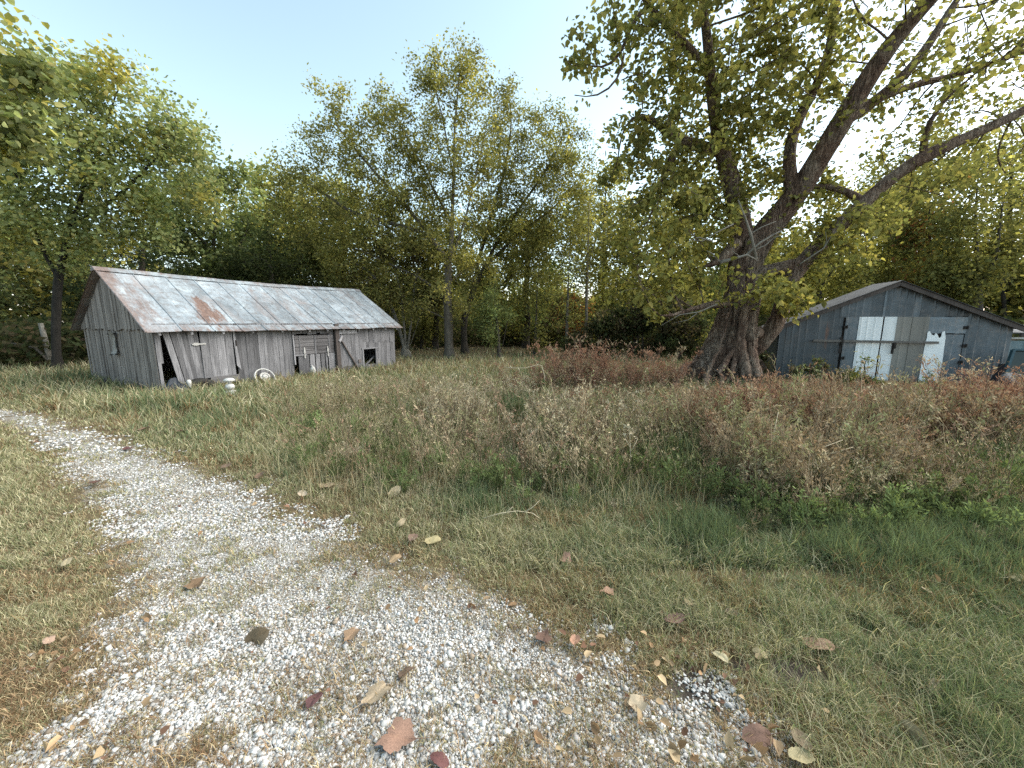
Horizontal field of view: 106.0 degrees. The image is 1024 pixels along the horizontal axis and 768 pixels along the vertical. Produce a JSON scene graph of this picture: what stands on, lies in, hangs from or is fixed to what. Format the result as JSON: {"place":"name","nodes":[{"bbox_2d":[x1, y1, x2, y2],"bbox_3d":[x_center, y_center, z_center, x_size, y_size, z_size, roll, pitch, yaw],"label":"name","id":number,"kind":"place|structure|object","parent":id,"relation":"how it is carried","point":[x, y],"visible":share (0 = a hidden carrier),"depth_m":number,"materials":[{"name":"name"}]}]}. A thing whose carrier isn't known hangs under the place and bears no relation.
{"place":"outdoors","nodes":[
{"label":"outdoors","id":0,"kind":"place"},
{"bbox_2d":[223,378,234,393],"bbox_3d":[-6.719,0.068,9.183,0.320,0.430,0.320,0,9,0],"label":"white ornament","id":1,"kind":"object","parent":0,"point":[229,385],"visible":0.66,"depth_m":9.12,"materials":[{"name":"ceramic"}]},
{"bbox_2d":[0,346,1023,767],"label":"grass","id":2,"kind":"structure","parent":0,"point":[970,688],"depth_m":2.80,"materials":[{"name":"plant"}]},
{"bbox_2d":[418,535,440,543],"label":"fallen leaf","id":3,"kind":"object","parent":2,"relation":"on","point":[434,538],"visible":0.99,"depth_m":3.06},
{"bbox_2d":[664,613,689,622],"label":"fallen leaf","id":4,"kind":"object","parent":2,"relation":"on","point":[668,619],"visible":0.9,"depth_m":2.25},
{"bbox_2d":[752,646,771,659],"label":"fallen leaf","id":5,"kind":"object","parent":2,"relation":"on","point":[759,651],"visible":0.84,"depth_m":2.01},
{"bbox_2d":[790,726,815,756],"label":"fallen leaf","id":6,"kind":"object","parent":2,"relation":"on","point":[799,733],"visible":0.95,"depth_m":1.60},
{"bbox_2d":[802,637,845,649],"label":"fallen leaf","id":7,"kind":"object","parent":2,"relation":"on","point":[821,643],"visible":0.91,"depth_m":2.06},
{"bbox_2d":[926,676,943,695],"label":"fallen leaf","id":8,"kind":"object","parent":2,"relation":"on","point":[935,684],"visible":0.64,"depth_m":1.82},
{"bbox_2d":[0,337,1023,767],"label":"ground","id":9,"kind":"structure","parent":0,"point":[304,553],"depth_m":2.57,"materials":[{"name":"gravel"}]},
{"bbox_2d":[0,174,56,322],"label":"woodland tree","id":10,"kind":"object","parent":9,"relation":"on","point":[10,287],"visible":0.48,"depth_m":20.23,"materials":[{"name":"green plant"}]},
{"bbox_2d":[7,323,51,365],"bbox_3d":[-19.405,-1.438,14.854,3.031,1.798,0.236,0,9,-3],"label":"fence post","id":11,"kind":"object","parent":9,"relation":"on","point":[47,354],"visible":0.61,"depth_m":14.86,"materials":[{"name":"grey wood"}]},
{"bbox_2d":[0,196,95,323],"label":"woodland tree","id":12,"kind":"object","parent":9,"relation":"on","point":[34,272],"visible":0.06,"depth_m":25.09,"materials":[{"name":"green plant"}]},
{"bbox_2d":[0,0,103,185],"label":"sycamore tree","id":13,"kind":"object","parent":9,"relation":"on","point":[24,76],"visible":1,"depth_m":6.85,"materials":[{"name":"green plant"}]},
{"bbox_2d":[26,219,160,315],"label":"woodland tree","id":14,"kind":"object","parent":9,"relation":"on","point":[122,258],"visible":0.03,"depth_m":27.79,"materials":[{"name":"green plant"}]},
{"bbox_2d":[25,204,209,349],"bbox_3d":[-18.505,-4.840,18.929,6.420,8.741,6.401,0,9,0],"label":"cedar tree","id":15,"kind":"object","parent":9,"relation":"on","point":[142,264],"visible":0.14,"depth_m":18.11,"materials":[{"name":"green plant"}]},
{"bbox_2d":[0,33,236,368],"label":"sycamore tree","id":16,"kind":"object","parent":9,"relation":"on","point":[87,177],"visible":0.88,"depth_m":12.98,"materials":[{"name":"green plant"}]},
{"bbox_2d":[162,377,190,392],"bbox_3d":[-8.166,0.036,9.370,0.500,0.406,0.810,5,10,28],"label":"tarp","id":17,"kind":"object","parent":9,"relation":"on","point":[174,381],"visible":0.38,"depth_m":9.29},
{"bbox_2d":[183,570,212,588],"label":"fallen leaf","id":18,"kind":"object","parent":9,"relation":"on","point":[198,581],"visible":1,"depth_m":2.59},
{"bbox_2d":[191,378,216,388],"bbox_3d":[-8.018,0.297,9.989,0.369,0.900,0.920,5,10,28],"label":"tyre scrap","id":19,"kind":"object","parent":9,"relation":"on","point":[203,380],"visible":0.09,"depth_m":9.96,"materials":[{"name":"rubber"}]},
{"bbox_2d":[125,149,285,282],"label":"broadleaf tree","id":20,"kind":"object","parent":9,"relation":"on","point":[202,246],"visible":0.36,"depth_m":21.63,"materials":[{"name":"green plant"}]},
{"bbox_2d":[70,266,402,391],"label":"long shed","id":21,"kind":"structure","parent":9,"relation":"on","point":[141,327],"depth_m":10.96,"materials":[{"name":"grey wood"}]},
{"bbox_2d":[192,331,236,377],"bbox_3d":[-7.888,-0.839,10.283,0.055,1.310,1.030,5,10,28],"label":"door","id":22,"kind":"structure","parent":21,"relation":"in","point":[217,351],"depth_m":10.31,"materials":[{"name":"grey wood"}]},
{"bbox_2d":[298,352,335,374],"bbox_3d":[-6.511,-0.669,12.937,0.020,0.686,1.323,5,10,28],"label":"door","id":23,"kind":"structure","parent":21,"relation":"in","point":[303,362],"depth_m":12.90,"materials":[{"name":"wood"}]},
{"bbox_2d":[339,332,362,367],"bbox_3d":[-5.829,-1.180,14.047,0.100,1.379,1.028,5,10,28],"label":"door","id":24,"kind":"structure","parent":21,"relation":"in","point":[351,345],"depth_m":14.05,"materials":[{"name":"wood"}]},
{"bbox_2d":[194,147,315,282],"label":"broadleaf tree","id":25,"kind":"object","parent":9,"relation":"on","point":[257,189],"visible":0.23,"depth_m":26.61,"materials":[{"name":"green plant"}]},
{"bbox_2d":[254,368,275,382],"bbox_3d":[-7.170,-0.202,11.195,0.316,0.484,0.566,5,10,28],"label":"wheel","id":26,"kind":"object","parent":9,"relation":"on","point":[266,375],"visible":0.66,"depth_m":11.18,"materials":[{"name":"white"}]},
{"bbox_2d":[196,217,338,286],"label":"cedar tree","id":27,"kind":"object","parent":9,"relation":"on","point":[272,272],"visible":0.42,"depth_m":20.15,"materials":[{"name":"green plant"}]},
{"bbox_2d":[256,158,398,287],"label":"woodland tree","id":28,"kind":"object","parent":9,"relation":"on","point":[312,247],"visible":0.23,"depth_m":22.34,"materials":[{"name":"green plant"}]},
{"bbox_2d":[278,209,380,287],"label":"woodland tree","id":29,"kind":"object","parent":9,"relation":"on","point":[299,279],"visible":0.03,"depth_m":23.84,"materials":[{"name":"green plant"}]},
{"bbox_2d":[312,207,455,356],"bbox_3d":[-6.273,-4.911,19.204,6.930,7.302,3.591,0,9,0],"label":"tree","id":30,"kind":"object","parent":9,"relation":"on","point":[405,351],"visible":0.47,"depth_m":18.91,"materials":[{"name":"green plant"}]},
{"bbox_2d":[255,21,518,357],"bbox_3d":[-5.742,-8.372,17.879,12.189,14.493,4.825,0,9,0],"label":"elm tree","id":31,"kind":"object","parent":9,"relation":"on","point":[402,197],"visible":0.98,"depth_m":17.37,"materials":[{"name":"green plant"}]},
{"bbox_2d":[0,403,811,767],"bbox_3d":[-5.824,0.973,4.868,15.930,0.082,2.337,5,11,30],"label":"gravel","id":32,"kind":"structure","parent":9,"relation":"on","point":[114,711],"depth_m":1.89,"materials":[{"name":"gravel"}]},
{"bbox_2d":[244,624,274,646],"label":"fallen leaf","id":33,"kind":"object","parent":32,"relation":"on","point":[260,634],"visible":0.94,"depth_m":2.13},
{"bbox_2d":[304,692,322,712],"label":"fallen leaf","id":34,"kind":"object","parent":32,"relation":"on","point":[312,701],"visible":1,"depth_m":1.78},
{"bbox_2d":[344,627,360,640],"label":"fallen leaf","id":35,"kind":"object","parent":32,"relation":"on","point":[350,633],"visible":1,"depth_m":2.16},
{"bbox_2d":[350,680,391,710],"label":"fallen leaf","id":36,"kind":"object","parent":32,"relation":"on","point":[381,687],"visible":1,"depth_m":1.81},
{"bbox_2d":[374,717,429,753],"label":"fallen leaf","id":37,"kind":"object","parent":32,"relation":"on","point":[398,736],"visible":1,"depth_m":1.62,"materials":[{"name":"plant"}]},
{"bbox_2d":[424,748,449,767],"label":"fallen leaf","id":38,"kind":"object","parent":32,"relation":"on","point":[438,759],"visible":1,"depth_m":1.53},
{"bbox_2d":[628,690,646,711],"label":"fallen leaf","id":39,"kind":"object","parent":32,"relation":"on","point":[636,700],"visible":0.98,"depth_m":1.77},
{"bbox_2d":[742,722,781,746],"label":"fallen leaf","id":40,"kind":"object","parent":32,"relation":"on","point":[757,729],"visible":0.94,"depth_m":1.64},
{"bbox_2d":[788,746,818,763],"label":"fallen leaf","id":41,"kind":"object","parent":32,"relation":"on","point":[793,752],"visible":0.97,"depth_m":1.54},
{"bbox_2d":[398,664,419,677],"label":"fallen leaf","id":42,"kind":"object","parent":9,"relation":"on","point":[403,673],"visible":1,"depth_m":1.93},
{"bbox_2d":[402,282,453,349],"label":"woodland sapling","id":43,"kind":"object","parent":9,"relation":"on","point":[423,333],"visible":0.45,"depth_m":24.41,"materials":[{"name":"green plant"}]},
{"bbox_2d":[389,250,484,331],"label":"woodland tree","id":44,"kind":"object","parent":9,"relation":"on","point":[441,318],"visible":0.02,"depth_m":31.91,"materials":[{"name":"green plant"}]},
{"bbox_2d":[360,184,516,348],"bbox_3d":[-5.013,-6.966,24.185,10.719,9.651,5.616,0,9,0],"label":"woodland tree","id":45,"kind":"object","parent":9,"relation":"on","point":[435,341],"visible":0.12,"depth_m":23.90,"materials":[{"name":"green plant"}]},
{"bbox_2d":[8,413,940,766],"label":"leaf litter","id":46,"kind":"object","parent":9,"relation":"on","point":[672,747],"visible":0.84,"depth_m":1.77,"materials":[{"name":"plant"}]},
{"bbox_2d":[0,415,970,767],"bbox_3d":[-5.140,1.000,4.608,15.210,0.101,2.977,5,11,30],"label":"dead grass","id":47,"kind":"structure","parent":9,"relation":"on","point":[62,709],"depth_m":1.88,"materials":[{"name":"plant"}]},
{"bbox_2d":[42,635,54,643],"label":"fallen leaf","id":48,"kind":"object","parent":47,"relation":"on","point":[49,639],"visible":1,"depth_m":2.07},
{"bbox_2d":[570,634,580,644],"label":"fallen leaf","id":49,"kind":"object","parent":47,"relation":"on","point":[574,639],"visible":1,"depth_m":2.10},
{"bbox_2d":[713,651,730,662],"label":"fallen leaf","id":50,"kind":"object","parent":47,"relation":"on","point":[720,656],"visible":0.97,"depth_m":1.99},
{"bbox_2d":[466,277,520,357],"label":"cedar tree","id":51,"kind":"object","parent":9,"relation":"on","point":[491,313],"visible":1,"depth_m":18.11,"materials":[{"name":"green plant"}]},
{"bbox_2d":[0,308,1023,369],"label":"undergrowth","id":52,"kind":"object","parent":9,"relation":"on","point":[26,336],"visible":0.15,"depth_m":16.21,"materials":[{"name":"green plant"}]},
{"bbox_2d":[0,205,1023,339],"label":"woods","id":53,"kind":"object","parent":9,"relation":"on","point":[1013,305],"visible":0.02,"depth_m":23.41,"materials":[{"name":"green plant"}]},
{"bbox_2d":[493,359,534,389],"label":"weed clump","id":54,"kind":"object","parent":9,"relation":"on","point":[511,380],"visible":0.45,"depth_m":9.14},
{"bbox_2d":[463,256,592,343],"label":"woodland tree","id":55,"kind":"object","parent":9,"relation":"on","point":[562,285],"visible":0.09,"depth_m":29.86,"materials":[{"name":"green plant"}]},
{"bbox_2d":[455,195,603,347],"bbox_3d":[1.058,-7.423,25.111,9.823,10.274,5.211,1,9,6],"label":"woodland tree","id":56,"kind":"object","parent":9,"relation":"on","point":[525,320],"visible":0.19,"depth_m":25.11,"materials":[{"name":"green plant"}]},
{"bbox_2d":[495,313,569,343],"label":"shrub","id":57,"kind":"object","parent":9,"relation":"on","point":[548,326],"visible":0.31,"depth_m":27.88,"materials":[{"name":"green plant"}]},
{"bbox_2d":[460,65,608,353],"bbox_3d":[1.133,-8.763,20.579,8.075,14.392,4.453,0,9,0],"label":"elm tree","id":58,"kind":"object","parent":9,"relation":"on","point":[562,161],"visible":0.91,"depth_m":19.92,"materials":[{"name":"green plant"}]},
{"bbox_2d":[505,231,564,353],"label":"sapling","id":59,"kind":"object","parent":9,"relation":"on","point":[536,311],"visible":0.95,"depth_m":20.32,"materials":[{"name":"green plant"}]},
{"bbox_2d":[535,624,551,642],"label":"fallen leaf","id":60,"kind":"object","parent":9,"relation":"on","point":[542,637],"visible":1,"depth_m":2.15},
{"bbox_2d":[523,333,592,389],"bbox_3d":[1.210,-0.543,9.640,1.815,1.498,2.031,0,9,0],"label":"weed clump","id":61,"kind":"object","parent":9,"relation":"on","point":[553,359],"visible":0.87,"depth_m":9.47,"materials":[{"name":"plant"}]},
{"bbox_2d":[538,213,601,355],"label":"sapling","id":62,"kind":"object","parent":9,"relation":"on","point":[567,312],"visible":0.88,"depth_m":19.06,"materials":[{"name":"green plant"}]},
{"bbox_2d":[545,286,596,340],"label":"tree","id":63,"kind":"object","parent":9,"relation":"on","point":[562,316],"visible":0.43,"depth_m":24.09,"materials":[{"name":"green plant"}]},
{"bbox_2d":[552,174,622,323],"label":"sapling","id":64,"kind":"object","parent":9,"relation":"on","point":[575,239],"visible":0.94,"depth_m":18.70,"materials":[{"name":"green plant"}]},
{"bbox_2d":[558,335,620,390],"bbox_3d":[2.000,-0.492,9.473,1.295,1.439,1.895,5,11,30],"label":"weed clump","id":65,"kind":"object","parent":9,"relation":"on","point":[595,369],"visible":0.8,"depth_m":9.35,"materials":[{"name":"plant"}]},
{"bbox_2d":[560,307,633,355],"bbox_3d":[4.093,-2.367,18.377,3.851,2.667,2.238,0,9,0],"label":"shrub","id":66,"kind":"object","parent":9,"relation":"on","point":[595,326],"visible":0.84,"depth_m":18.19,"materials":[{"name":"green plant"}]},
{"bbox_2d":[566,152,641,345],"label":"woodland tree","id":67,"kind":"object","parent":9,"relation":"on","point":[612,201],"visible":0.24,"depth_m":25.26,"materials":[{"name":"green plant"}]},
{"bbox_2d":[581,285,631,349],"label":"woodland sapling","id":68,"kind":"object","parent":9,"relation":"on","point":[610,308],"visible":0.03,"depth_m":23.53,"materials":[{"name":"green plant"}]},
{"bbox_2d":[228,351,1023,556],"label":"dry weeds","id":69,"kind":"object","parent":9,"relation":"on","point":[852,413],"visible":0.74,"depth_m":4.87,"materials":[{"name":"plant"}]},
{"bbox_2d":[590,340,665,387],"bbox_3d":[2.700,-0.451,9.510,1.704,1.354,1.203,-4,10,-22],"label":"weed clump","id":70,"kind":"object","parent":9,"relation":"on","point":[618,373],"visible":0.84,"depth_m":9.43,"materials":[{"name":"plant"}]},
{"bbox_2d":[232,370,1023,504],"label":"tall stalks","id":71,"kind":"object","parent":9,"relation":"on","point":[1007,420],"visible":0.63,"depth_m":4.25,"materials":[{"name":"plant"}]},
{"bbox_2d":[621,423,637,461],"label":"dry stalk","id":72,"kind":"object","parent":9,"relation":"on","point":[630,428],"visible":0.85,"depth_m":4.38,"materials":[{"name":"plant"}]},
{"bbox_2d":[604,296,668,358],"bbox_3d":[6.117,-2.791,18.357,3.927,3.395,2.357,0,9,0],"label":"shrub","id":73,"kind":"object","parent":9,"relation":"on","point":[638,323],"visible":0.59,"depth_m":18.10,"materials":[{"name":"green plant"}]},
{"bbox_2d":[265,364,1023,534],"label":"green weeds","id":74,"kind":"object","parent":9,"relation":"on","point":[897,505],"visible":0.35,"depth_m":3.83,"materials":[{"name":"green plant"}]},
{"bbox_2d":[568,201,723,353],"bbox_3d":[6.839,-5.980,20.325,8.164,8.959,4.658,0,9,0],"label":"woodland tree","id":75,"kind":"object","parent":9,"relation":"on","point":[610,256],"visible":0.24,"depth_m":19.97,"materials":[{"name":"green plant"}]},
{"bbox_2d":[623,342,687,387],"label":"weed clump","id":76,"kind":"object","parent":9,"relation":"on","point":[652,374],"visible":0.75,"depth_m":9.57,"materials":[{"name":"plant"}]},
{"bbox_2d":[644,294,711,360],"bbox_3d":[7.444,-2.564,17.313,3.029,3.312,2.266,0,9,0],"label":"shrub","id":77,"kind":"object","parent":9,"relation":"on","point":[695,327],"visible":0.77,"depth_m":17.10,"materials":[{"name":"green plant"}]},
{"bbox_2d":[654,347,702,384],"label":"weed clump","id":78,"kind":"object","parent":9,"relation":"on","point":[677,376],"visible":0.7,"depth_m":9.75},
{"bbox_2d":[674,259,713,355],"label":"woodland sapling","id":79,"kind":"object","parent":9,"relation":"on","point":[688,297],"visible":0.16,"depth_m":19.42,"materials":[{"name":"green plant"}]},
{"bbox_2d":[638,162,762,341],"bbox_3d":[10.883,-7.250,23.134,7.344,11.885,5.483,3,10,20],"label":"woodland tree","id":80,"kind":"object","parent":9,"relation":"on","point":[719,282],"visible":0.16,"depth_m":22.56,"materials":[{"name":"green plant"}]},
{"bbox_2d":[710,375,792,406],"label":"weed clump","id":81,"kind":"object","parent":9,"relation":"on","point":[743,391],"visible":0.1,"depth_m":6.80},
{"bbox_2d":[759,350,771,372],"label":"shrub","id":82,"kind":"object","parent":9,"relation":"on","point":[763,358],"visible":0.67,"depth_m":11.58,"materials":[{"name":"green plant"}]},
{"bbox_2d":[709,209,823,320],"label":"woodland tree","id":83,"kind":"object","parent":9,"relation":"on","point":[765,309],"visible":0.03,"depth_m":25.63,"materials":[{"name":"green plant"}]},
{"bbox_2d":[559,0,1023,388],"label":"old tree","id":84,"kind":"object","parent":9,"relation":"on","point":[738,341],"visible":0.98,"depth_m":9.63,"materials":[{"name":"green plant"}]},
{"bbox_2d":[783,355,855,384],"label":"shrub","id":85,"kind":"object","parent":9,"relation":"on","point":[812,370],"visible":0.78,"depth_m":10.29,"materials":[{"name":"green plant"}]},
{"bbox_2d":[761,175,891,313],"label":"woodland tree","id":86,"kind":"object","parent":9,"relation":"on","point":[819,275],"visible":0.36,"depth_m":17.96,"materials":[{"name":"green plant"}]},
{"bbox_2d":[827,225,877,292],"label":"woodland sapling","id":87,"kind":"object","parent":9,"relation":"on","point":[852,267],"visible":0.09,"depth_m":22.94,"materials":[{"name":"green plant"}]},
{"bbox_2d":[844,356,871,383],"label":"sapling","id":88,"kind":"object","parent":9,"relation":"on","point":[864,358],"visible":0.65,"depth_m":10.31,"materials":[{"name":"green plant"}]},
{"bbox_2d":[842,369,884,385],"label":"shrub","id":89,"kind":"object","parent":9,"relation":"on","point":[853,376],"visible":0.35,"depth_m":10.34,"materials":[{"name":"green plant"}]},
{"bbox_2d":[828,174,949,297],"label":"woodland tree","id":90,"kind":"object","parent":9,"relation":"on","point":[888,273],"visible":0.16,"depth_m":21.45,"materials":[{"name":"green plant"}]},
{"bbox_2d":[762,280,1023,383],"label":"metal shed","id":91,"kind":"structure","parent":9,"relation":"on","point":[902,324],"depth_m":11.06,"materials":[{"name":"metal"}]},
{"bbox_2d":[837,317,897,380],"bbox_3d":[10.374,-1.019,11.308,1.278,1.871,0.129,2,9,14],"label":"door","id":92,"kind":"structure","parent":91,"relation":"in","point":[858,328],"depth_m":11.27,"materials":[{"name":"metal"}]},
{"bbox_2d":[888,317,968,381],"bbox_3d":[11.814,-0.946,10.956,1.673,1.903,0.129,2,9,14],"label":"door","id":93,"kind":"structure","parent":91,"relation":"in","point":[949,331],"depth_m":10.92,"materials":[{"name":"wood"}]},
{"bbox_2d":[892,707,932,750],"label":"fallen leaf","id":94,"kind":"object","parent":9,"relation":"on","point":[914,728],"visible":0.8,"depth_m":1.61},
{"bbox_2d":[846,116,994,249],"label":"woodland tree","id":95,"kind":"object","parent":9,"relation":"on","point":[913,145],"visible":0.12,"depth_m":24.58,"materials":[{"name":"green plant"}]},
{"bbox_2d":[877,145,994,295],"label":"woodland tree","id":96,"kind":"object","parent":9,"relation":"on","point":[905,235],"visible":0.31,"depth_m":19.00,"materials":[{"name":"green plant"}]},
{"bbox_2d":[907,131,1023,311],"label":"woodland tree","id":97,"kind":"object","parent":9,"relation":"on","point":[951,278],"visible":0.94,"depth_m":16.99,"materials":[{"name":"green plant"}]},
{"bbox_2d":[918,355,1023,414],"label":"weed clump","id":98,"kind":"object","parent":9,"relation":"on","point":[979,379],"visible":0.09,"depth_m":6.09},
{"bbox_2d":[927,355,1019,398],"bbox_3d":[7.545,0.141,6.374,1.464,1.205,1.261,-4,10,-22],"label":"weed clump","id":99,"kind":"object","parent":9,"relation":"on","point":[977,364],"visible":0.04,"depth_m":6.47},
{"bbox_2d":[929,84,1023,321],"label":"woodland tree","id":100,"kind":"object","parent":9,"relation":"on","point":[1012,138],"visible":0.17,"depth_m":22.17,"materials":[{"name":"green plant"}]},
{"bbox_2d":[934,363,1021,402],"bbox_3d":[8.146,0.189,6.178,1.781,1.167,1.379,0,9,0],"label":"weed clump","id":101,"kind":"object","parent":9,"relation":"on","point":[972,378],"visible":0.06,"depth_m":6.47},
{"bbox_2d":[990,364,1004,382],"bbox_3d":[12.907,-0.278,10.237,0.522,0.527,0.160,-4,10,-25],"label":"leaning plank","id":102,"kind":"object","parent":9,"relation":"on","point":[995,376],"visible":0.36,"depth_m":10.24,"materials":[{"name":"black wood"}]},
{"bbox_2d":[978,207,1023,316],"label":"woodland sapling","id":103,"kind":"object","parent":9,"relation":"on","point":[1003,298],"visible":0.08,"depth_m":21.25,"materials":[{"name":"green plant"}]},
{"bbox_2d":[981,162,1023,318],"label":"woodland tree","id":104,"kind":"object","parent":9,"relation":"on","point":[990,306],"visible":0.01,"depth_m":25.23,"materials":[{"name":"green plant"}]},
{"bbox_2d":[999,373,1021,387],"bbox_3d":[11.886,-0.011,9.014,0.659,0.455,0.629,5,10,28],"label":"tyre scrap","id":105,"kind":"object","parent":9,"relation":"on","point":[1007,375],"visible":0.25,"depth_m":9.10,"materials":[{"name":"grey rubber"}]},
{"bbox_2d":[1002,349,1023,374],"bbox_3d":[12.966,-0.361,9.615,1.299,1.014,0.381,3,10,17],"label":"truck","id":106,"kind":"object","parent":9,"relation":"on","point":[1015,358],"depth_m":9.72,"materials":[{"name":"teal paint"}]},
{"bbox_2d":[1002,207,1023,314],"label":"woodland tree","id":107,"kind":"object","parent":9,"relation":"on","point":[1021,291],"visible":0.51,"depth_m":20.97,"materials":[{"name":"green plant"}]},
{"bbox_2d":[1008,329,1023,354],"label":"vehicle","id":108,"kind":"object","parent":9,"relation":"on","point":[1016,344],"visible":0.07,"depth_m":10.86,"materials":[{"name":"white metal"}]},
{"bbox_2d":[0,0,1023,321],"label":"sky","id":109,"kind":"structure","parent":0,"point":[245,62],"materials":[{"name":"blue"}]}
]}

